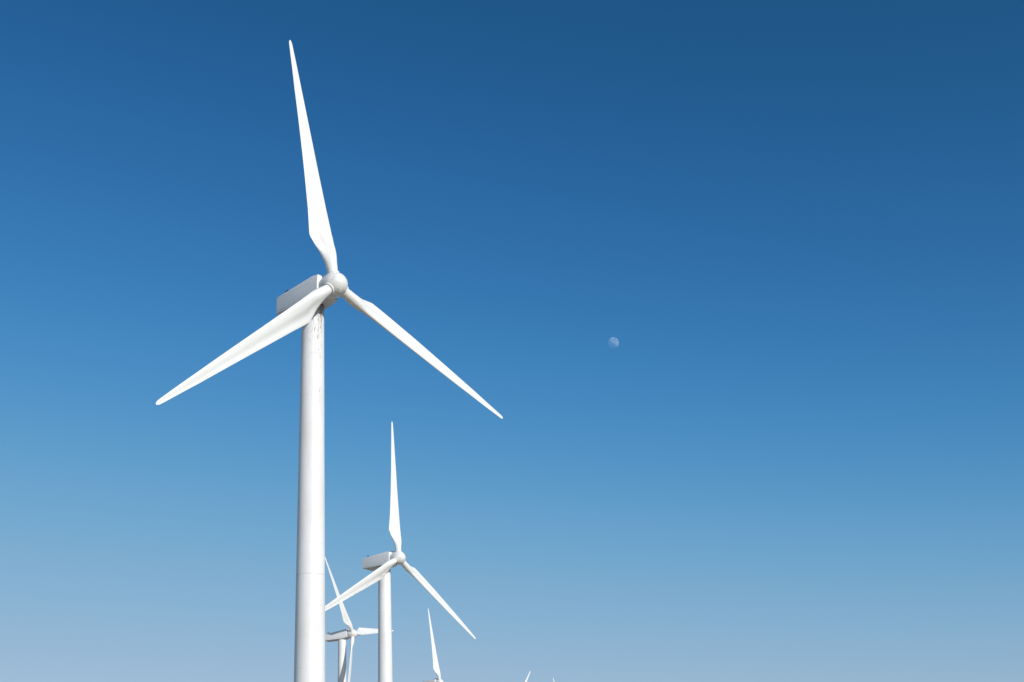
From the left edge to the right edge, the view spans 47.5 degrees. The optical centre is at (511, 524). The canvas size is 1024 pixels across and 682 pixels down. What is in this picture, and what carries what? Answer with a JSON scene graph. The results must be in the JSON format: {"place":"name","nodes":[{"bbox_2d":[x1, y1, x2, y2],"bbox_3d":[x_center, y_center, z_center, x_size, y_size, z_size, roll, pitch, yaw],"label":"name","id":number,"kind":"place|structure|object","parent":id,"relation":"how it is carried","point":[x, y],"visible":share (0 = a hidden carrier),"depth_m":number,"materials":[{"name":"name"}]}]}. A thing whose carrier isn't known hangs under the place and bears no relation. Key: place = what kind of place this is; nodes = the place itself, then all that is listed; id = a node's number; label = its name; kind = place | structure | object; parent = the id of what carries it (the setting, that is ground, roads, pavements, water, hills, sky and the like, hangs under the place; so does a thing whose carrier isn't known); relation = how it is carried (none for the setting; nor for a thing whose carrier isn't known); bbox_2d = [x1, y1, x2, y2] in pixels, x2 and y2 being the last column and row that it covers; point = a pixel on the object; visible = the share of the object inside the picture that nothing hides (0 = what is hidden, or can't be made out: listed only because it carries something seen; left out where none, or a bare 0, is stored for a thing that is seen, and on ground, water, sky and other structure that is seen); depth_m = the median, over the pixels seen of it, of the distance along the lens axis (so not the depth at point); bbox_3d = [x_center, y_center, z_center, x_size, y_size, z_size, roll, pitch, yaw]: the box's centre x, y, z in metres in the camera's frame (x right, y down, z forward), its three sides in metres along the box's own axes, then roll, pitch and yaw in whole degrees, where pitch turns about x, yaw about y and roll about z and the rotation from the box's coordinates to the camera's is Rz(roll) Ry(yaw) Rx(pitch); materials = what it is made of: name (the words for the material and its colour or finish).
{"place":"outdoors","nodes":[
{"label":"outdoors","id":0,"kind":"place"},
{"bbox_2d":[0,0,1023,681],"label":"sky","id":1,"kind":"structure","parent":0,"point":[735,288],"materials":[{"name":"blue"}]},
{"bbox_3d":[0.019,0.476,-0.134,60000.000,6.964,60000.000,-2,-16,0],"label":"ground","id":2,"kind":"structure","parent":0,"visible":0},
{"bbox_2d":[156,40,502,681],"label":"wind turbine","id":3,"kind":"object","parent":2,"relation":"on","point":[303,305],"visible":1,"depth_m":90.61,"materials":[{"name":"paint"}]},
{"bbox_2d":[325,557,393,681],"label":"wind turbine","id":4,"kind":"object","parent":2,"relation":"on","point":[341,637],"visible":0.92,"depth_m":262.39,"materials":[{"name":"paint"}]},
{"bbox_2d":[325,422,475,681],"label":"wind turbine","id":5,"kind":"object","parent":2,"relation":"on","point":[380,565],"visible":0.95,"depth_m":169.16,"materials":[{"name":"paint"}]},
{"bbox_2d":[423,609,443,681],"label":"wind turbine","id":6,"kind":"object","parent":2,"relation":"on","point":[436,666],"visible":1,"depth_m":325.86,"materials":[{"name":"paint"}]}
]}

